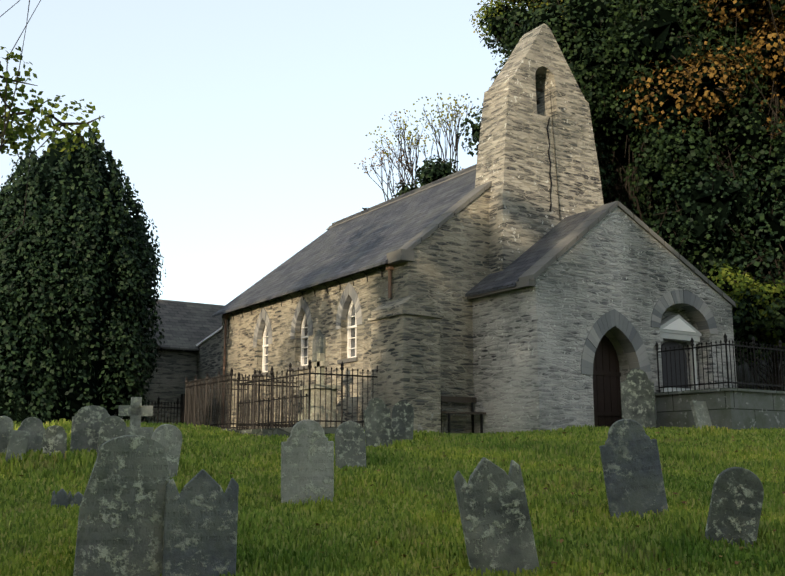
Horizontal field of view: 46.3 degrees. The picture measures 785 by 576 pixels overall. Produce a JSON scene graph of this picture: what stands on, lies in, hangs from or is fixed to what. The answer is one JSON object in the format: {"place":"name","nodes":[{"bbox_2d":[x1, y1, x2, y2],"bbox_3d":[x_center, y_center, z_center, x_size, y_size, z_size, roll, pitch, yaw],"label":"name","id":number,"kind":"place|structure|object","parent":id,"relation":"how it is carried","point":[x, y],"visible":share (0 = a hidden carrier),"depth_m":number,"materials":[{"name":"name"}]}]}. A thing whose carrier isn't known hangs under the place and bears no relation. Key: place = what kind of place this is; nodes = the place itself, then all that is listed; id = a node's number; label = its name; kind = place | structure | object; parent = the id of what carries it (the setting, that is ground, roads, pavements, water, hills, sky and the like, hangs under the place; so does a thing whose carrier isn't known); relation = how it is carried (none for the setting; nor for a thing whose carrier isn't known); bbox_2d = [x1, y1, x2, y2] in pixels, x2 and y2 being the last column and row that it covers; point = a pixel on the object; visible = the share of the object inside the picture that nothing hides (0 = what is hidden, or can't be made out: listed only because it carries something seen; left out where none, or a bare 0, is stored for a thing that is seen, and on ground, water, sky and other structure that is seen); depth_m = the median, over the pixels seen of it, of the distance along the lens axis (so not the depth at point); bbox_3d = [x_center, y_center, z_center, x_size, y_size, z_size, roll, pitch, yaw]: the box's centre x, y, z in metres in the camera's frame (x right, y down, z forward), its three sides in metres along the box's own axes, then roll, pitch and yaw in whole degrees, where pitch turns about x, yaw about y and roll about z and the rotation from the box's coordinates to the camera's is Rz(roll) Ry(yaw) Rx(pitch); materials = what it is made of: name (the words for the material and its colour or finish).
{"place":"outdoors","nodes":[
{"label":"outdoors","id":0,"kind":"place"},
{"bbox_2d":[0,0,528,304],"label":"sky","id":1,"kind":"structure","parent":0,"point":[240,128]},
{"bbox_2d":[0,418,784,575],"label":"lawn grass","id":2,"kind":"structure","parent":0,"point":[280,538],"depth_m":9.72,"materials":[{"name":"green plant"}]},
{"bbox_2d":[5,353,784,575],"bbox_3d":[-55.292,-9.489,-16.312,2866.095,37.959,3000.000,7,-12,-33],"label":"lawn","id":3,"kind":"structure","parent":0,"point":[740,378],"depth_m":28.67,"materials":[{"name":"green plant"}]},
{"bbox_2d":[0,416,12,453],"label":"headstone","id":4,"kind":"object","parent":3,"relation":"on","point":[6,424],"visible":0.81,"depth_m":12.96,"materials":[{"name":"grey stone"}]},
{"bbox_2d":[5,430,29,461],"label":"headstone","id":5,"kind":"object","parent":3,"relation":"on","point":[18,440],"visible":0.48,"depth_m":12.80,"materials":[{"name":"grey stone"}]},
{"bbox_2d":[18,417,44,451],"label":"headstone","id":6,"kind":"object","parent":3,"relation":"on","point":[34,427],"visible":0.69,"depth_m":13.06,"materials":[{"name":"grey stone"}]},
{"bbox_2d":[0,0,104,241],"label":"tree","id":7,"kind":"object","parent":3,"relation":"on","point":[11,133],"visible":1,"depth_m":14.60,"materials":[{"name":"green plant"}]},
{"bbox_2d":[43,425,66,457],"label":"headstone","id":8,"kind":"object","parent":3,"relation":"on","point":[55,437],"visible":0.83,"depth_m":12.86,"materials":[{"name":"grey stone"}]},
{"bbox_2d":[51,489,70,508],"bbox_3d":[-3.640,2.534,9.989,0.193,0.686,0.075,8,-6,-17],"label":"footstone","id":9,"kind":"object","parent":3,"relation":"on","point":[61,497],"visible":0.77,"depth_m":9.98,"materials":[{"name":"grey stone"}]},
{"bbox_2d":[70,492,82,506],"bbox_3d":[-3.430,2.559,10.029,0.173,0.652,0.075,-1,-4,-18],"label":"footstone","id":10,"kind":"object","parent":3,"relation":"on","point":[77,498],"visible":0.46,"depth_m":10.01,"materials":[{"name":"grey stone"}]},
{"bbox_2d":[0,127,165,424],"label":"yew tree","id":11,"kind":"object","parent":3,"relation":"on","point":[79,270],"visible":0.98,"depth_m":23.23,"materials":[{"name":"green plant"}]},
{"bbox_2d":[70,405,109,452],"bbox_3d":[-4.353,2.273,13.239,0.553,1.148,0.075,4,-9,-22],"label":"headstone","id":12,"kind":"object","parent":3,"relation":"on","point":[87,421],"visible":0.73,"depth_m":13.22,"materials":[{"name":"grey stone"}]},
{"bbox_2d":[97,416,126,455],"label":"headstone","id":13,"kind":"object","parent":3,"relation":"on","point":[111,427],"visible":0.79,"depth_m":13.04,"materials":[{"name":"grey stone"}]},
{"bbox_2d":[73,435,169,575],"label":"headstone","id":14,"kind":"object","parent":3,"relation":"on","point":[120,530],"visible":0.94,"depth_m":6.76,"materials":[{"name":"grey stone"}]},
{"bbox_2d":[118,397,153,438],"bbox_3d":[-4.119,2.287,14.671,0.562,1.077,0.180,4,-11,-20],"label":"cross headstone","id":15,"kind":"object","parent":3,"relation":"on","point":[135,410],"visible":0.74,"depth_m":14.65,"materials":[{"name":"grey stone"}]},
{"bbox_2d":[151,424,181,476],"bbox_3d":[-2.962,2.348,11.792,0.389,1.195,0.075,11,-11,-23],"label":"headstone","id":16,"kind":"object","parent":3,"relation":"on","point":[168,437],"visible":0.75,"depth_m":11.83,"materials":[{"name":"grey stone"}]},
{"bbox_2d":[114,330,221,426],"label":"annex walls","id":17,"kind":"structure","parent":3,"relation":"on","point":[174,369],"depth_m":28.89,"materials":[{"name":"grey stone"}]},
{"bbox_2d":[145,299,224,350],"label":"annex roof","id":18,"kind":"structure","parent":17,"relation":"on","point":[189,326],"depth_m":30.83,"materials":[{"name":"grey stone"}]},
{"bbox_2d":[196,326,222,345],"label":"verge","id":19,"kind":"structure","parent":18,"relation":"attached to","point":[209,336],"depth_m":28.73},
{"bbox_2d":[162,469,238,575],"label":"headstone","id":20,"kind":"object","parent":3,"relation":"on","point":[200,523],"visible":1,"depth_m":6.81,"materials":[{"name":"grey stone"}]},
{"bbox_2d":[223,427,364,436],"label":"railing kerb","id":21,"kind":"structure","parent":3,"relation":"on","point":[286,431],"depth_m":19.82,"materials":[{"name":"stone"}]},
{"bbox_2d":[115,360,377,429],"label":"grave railings","id":22,"kind":"object","parent":21,"relation":"on","point":[189,406],"visible":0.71,"depth_m":22.05,"materials":[{"name":"metal"}]},
{"bbox_2d":[281,419,333,505],"bbox_3d":[-0.953,2.190,10.267,0.586,1.428,0.075,1,-8,-12],"label":"headstone","id":23,"kind":"object","parent":3,"relation":"on","point":[307,459],"visible":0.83,"depth_m":10.26,"materials":[{"name":"grey stone"}]},
{"bbox_2d":[298,353,340,426],"bbox_3d":[-1.601,2.308,20.344,0.700,1.720,0.800,7,-12,-33],"label":"cross monument","id":24,"kind":"object","parent":3,"relation":"on","point":[321,362],"visible":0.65,"depth_m":20.08,"materials":[{"name":"stone"}]},
{"bbox_2d":[335,421,365,468],"bbox_3d":[-0.586,2.450,12.915,0.426,1.147,0.075,-1,-7,-12],"label":"headstone","id":25,"kind":"object","parent":3,"relation":"on","point":[350,446],"visible":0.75,"depth_m":12.91,"materials":[{"name":"grey stone"}]},
{"bbox_2d":[218,187,489,432],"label":"church nave walls","id":26,"kind":"structure","parent":3,"relation":"on","point":[446,270],"depth_m":21.15,"materials":[{"name":"beige stone"}]},
{"bbox_2d":[228,267,382,319],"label":"eaves brackets","id":27,"kind":"object","parent":26,"relation":"attached to","point":[302,293],"visible":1,"depth_m":23.45,"materials":[{"name":"metal"}]},
{"bbox_2d":[256,357,357,375],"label":"window sills","id":28,"kind":"structure","parent":26,"relation":"attached to","point":[353,359],"depth_m":21.86,"materials":[{"name":"grey stone"}]},
{"bbox_2d":[253,282,361,347],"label":"window arches","id":29,"kind":"structure","parent":26,"relation":"attached to","point":[344,302],"depth_m":23.56,"materials":[{"name":"grey stone"}]},
{"bbox_2d":[221,264,393,428],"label":"drainpipes","id":30,"kind":"object","parent":26,"relation":"attached to","point":[389,268],"visible":0.73,"depth_m":27.24,"materials":[{"name":"brown metal"}]},
{"bbox_2d":[262,301,356,372],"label":"window frames","id":31,"kind":"structure","parent":26,"relation":"in","point":[303,336],"depth_m":23.79,"materials":[{"name":"white wood"}]},
{"bbox_2d":[265,305,354,370],"bbox_3d":[-2.112,1.285,23.772,0.001,1.520,5.330,7,-12,-33],"label":"window glass","id":32,"kind":"object","parent":31,"relation":"in","point":[352,340],"depth_m":23.88,"materials":[{"name":"glass"}]},
{"bbox_2d":[312,330,325,361],"bbox_3d":[-1.826,1.425,22.810,0.050,0.780,0.580,7,-12,-33],"label":"wall plaque","id":33,"kind":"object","parent":26,"relation":"attached to","point":[319,343],"depth_m":22.80,"materials":[{"name":"stone"}]},
{"bbox_2d":[212,164,476,316],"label":"roof","id":34,"kind":"structure","parent":26,"relation":"on","point":[372,239],"depth_m":24.91,"materials":[{"name":"grey stone"}]},
{"bbox_2d":[326,168,475,229],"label":"nave ridge tiles","id":35,"kind":"object","parent":34,"relation":"on","point":[329,227],"visible":0.25,"depth_m":27.36,"materials":[{"name":"stone"}]},
{"bbox_2d":[368,294,443,431],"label":"corner buttress","id":36,"kind":"structure","parent":26,"relation":"attached to","point":[405,344],"depth_m":19.44,"materials":[{"name":"stone"}]},
{"bbox_2d":[387,181,491,264],"bbox_3d":[3.489,-1.879,22.588,8.324,3.502,0.580,7,-12,-33],"label":"gable coping","id":37,"kind":"object","parent":26,"relation":"attached to","point":[404,253],"visible":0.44,"depth_m":20.55,"materials":[{"name":"stone"}]},
{"bbox_2d":[363,398,392,446],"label":"headstone","id":38,"kind":"object","parent":3,"relation":"on","point":[377,422],"visible":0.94,"depth_m":15.70,"materials":[{"name":"grey stone"}]},
{"bbox_2d":[0,386,784,575],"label":"fallen leaves","id":39,"kind":"object","parent":3,"relation":"on","point":[562,540],"visible":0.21,"depth_m":10.32,"materials":[{"name":"brown plant"}]},
{"bbox_2d":[391,401,413,440],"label":"headstone","id":40,"kind":"object","parent":3,"relation":"on","point":[402,421],"visible":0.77,"depth_m":16.56,"materials":[{"name":"grey stone"}]},
{"bbox_2d":[354,109,463,200],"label":"bare ash tree","id":41,"kind":"object","parent":3,"relation":"on","point":[390,166],"visible":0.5,"depth_m":51.51,"materials":[{"name":"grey plant"}]},
{"bbox_2d":[362,155,460,209],"bbox_3d":[2.062,0.350,36.525,7.028,11.319,5.617,7,-12,-33],"label":"bush","id":42,"kind":"object","parent":3,"relation":"on","point":[430,171],"visible":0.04,"depth_m":35.58,"materials":[{"name":"green plant"}]},
{"bbox_2d":[365,93,478,187],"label":"bare ash tree","id":43,"kind":"object","parent":3,"relation":"on","point":[452,119],"visible":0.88,"depth_m":43.55,"materials":[{"name":"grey plant"}]},
{"bbox_2d":[453,457,539,575],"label":"headstone","id":44,"kind":"object","parent":3,"relation":"on","point":[495,517],"visible":1,"depth_m":7.20,"materials":[{"name":"grey stone"}]},
{"bbox_2d":[469,0,547,57],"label":"beech tree","id":45,"kind":"object","parent":3,"relation":"on","point":[498,4],"visible":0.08,"depth_m":47.89,"materials":[{"name":"green plant"}]},
{"bbox_2d":[492,0,568,64],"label":"beech tree","id":46,"kind":"object","parent":3,"relation":"on","point":[529,5],"visible":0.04,"depth_m":39.35,"materials":[{"name":"green plant"}]},
{"bbox_2d":[475,24,603,273],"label":"bell tower","id":47,"kind":"structure","parent":3,"relation":"on","point":[513,164],"depth_m":22.14,"materials":[{"name":"beige stone"}]},
{"bbox_2d":[536,87,559,217],"bbox_3d":[3.686,-3.295,22.618,0.527,3.560,0.836,31,-33,-71],"label":"bell rope","id":48,"kind":"object","parent":47,"relation":"hanging from","point":[538,90],"visible":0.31,"depth_m":22.43,"materials":[{"name":"fabric"}]},
{"bbox_2d":[546,117,551,211],"bbox_3d":[3.787,-2.990,22.131,0.185,2.415,0.047,8,-13,-37],"label":"cable","id":49,"kind":"object","parent":47,"relation":"attached to","point":[550,165],"visible":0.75,"depth_m":22.14,"materials":[{"name":"black"}]},
{"bbox_2d":[472,207,736,432],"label":"church porch walls","id":50,"kind":"structure","parent":3,"relation":"on","point":[528,344],"depth_m":19.94,"materials":[{"name":"grey stone"}]},
{"bbox_2d":[465,207,598,296],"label":"porch roof","id":51,"kind":"structure","parent":50,"relation":"on","point":[512,273],"depth_m":20.64,"materials":[{"name":"stone"}]},
{"bbox_2d":[467,201,735,307],"bbox_3d":[5.067,-0.662,21.844,6.734,2.222,2.150,7,-12,-33],"label":"roof coping","id":52,"kind":"object","parent":50,"relation":"on","point":[557,251],"visible":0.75,"depth_m":20.30,"materials":[{"name":"stone"}]},
{"bbox_2d":[593,335,621,427],"bbox_3d":[4.567,2.160,20.452,1.600,2.650,0.030,7,-12,-33],"label":"church door","id":53,"kind":"structure","parent":50,"relation":"in","point":[607,391],"depth_m":20.64,"materials":[{"name":"brown wood"}]},
{"bbox_2d":[581,290,717,378],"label":"stone arches","id":54,"kind":"structure","parent":50,"relation":"attached to","point":[624,332],"depth_m":20.53,"materials":[{"name":"grey stone"}]},
{"bbox_2d":[660,314,701,391],"bbox_3d":[6.692,1.559,21.646,1.600,1.860,0.298,7,-12,-33],"label":"memorial aedicule","id":55,"kind":"object","parent":50,"relation":"attached to","point":[678,328],"visible":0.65,"depth_m":21.69,"materials":[{"name":"stone"}]},
{"bbox_2d":[456,0,784,247],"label":"yew tree","id":56,"kind":"object","parent":3,"relation":"on","point":[600,61],"visible":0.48,"depth_m":26.92,"materials":[{"name":"green plant"}]},
{"bbox_2d":[599,419,667,517],"bbox_3d":[2.459,2.062,9.284,0.571,1.474,0.075,-8,-8,4],"label":"headstone","id":57,"kind":"object","parent":3,"relation":"on","point":[631,466],"visible":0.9,"depth_m":9.28,"materials":[{"name":"grey stone"}]},
{"bbox_2d":[620,368,655,427],"bbox_3d":[5.283,2.648,19.719,0.701,1.833,0.075,-2,-9,9],"label":"headstone","id":58,"kind":"object","parent":3,"relation":"on","point":[637,396],"visible":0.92,"depth_m":19.73,"materials":[{"name":"grey stone"}]},
{"bbox_2d":[569,0,784,248],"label":"yew tree","id":59,"kind":"object","parent":3,"relation":"on","point":[745,127],"visible":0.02,"depth_m":27.39,"materials":[{"name":"green plant"}]},
{"bbox_2d":[599,0,784,293],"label":"autumn oak tree","id":60,"kind":"object","parent":3,"relation":"on","point":[704,84],"visible":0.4,"depth_m":26.80,"materials":[{"name":"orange plant"}]},
{"bbox_2d":[690,401,711,428],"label":"leaning slab","id":61,"kind":"structure","parent":3,"relation":"on","point":[701,415],"depth_m":19.23,"materials":[{"name":"stone"}]},
{"bbox_2d":[655,387,784,429],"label":"stone wall","id":62,"kind":"structure","parent":3,"relation":"on","point":[736,408],"depth_m":19.53,"materials":[{"name":"stone"}]},
{"bbox_2d":[655,333,784,391],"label":"tomb railings","id":63,"kind":"object","parent":62,"relation":"on","point":[733,345],"visible":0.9,"depth_m":19.84,"materials":[{"name":"metal"}]},
{"bbox_2d":[705,467,763,548],"bbox_3d":[2.915,2.123,7.906,0.413,1.160,0.075,11,-5,8],"label":"headstone","id":64,"kind":"object","parent":3,"relation":"on","point":[736,503],"visible":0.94,"depth_m":7.89,"materials":[{"name":"grey stone"}]},
{"bbox_2d":[700,262,784,390],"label":"ivy shrub","id":65,"kind":"object","parent":3,"relation":"on","point":[758,312],"visible":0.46,"depth_m":24.13,"materials":[{"name":"green plant"}]},
{"bbox_2d":[441,396,485,433],"bbox_3d":[1.484,2.755,19.781,1.080,0.840,0.360,7,-12,-33],"label":"bench","id":66,"kind":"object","parent":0,"point":[472,401],"depth_m":19.87,"materials":[{"name":"brown wood"}]},
{"bbox_2d":[602,162,784,363],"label":"tree","id":67,"kind":"object","parent":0,"point":[697,253],"visible":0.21,"depth_m":26.77,"materials":[{"name":"green plant"}]},
{"bbox_2d":[700,123,784,272],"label":"tree","id":68,"kind":"object","parent":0,"point":[772,232],"visible":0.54,"depth_m":26.46,"materials":[{"name":"green plant"}]}
]}

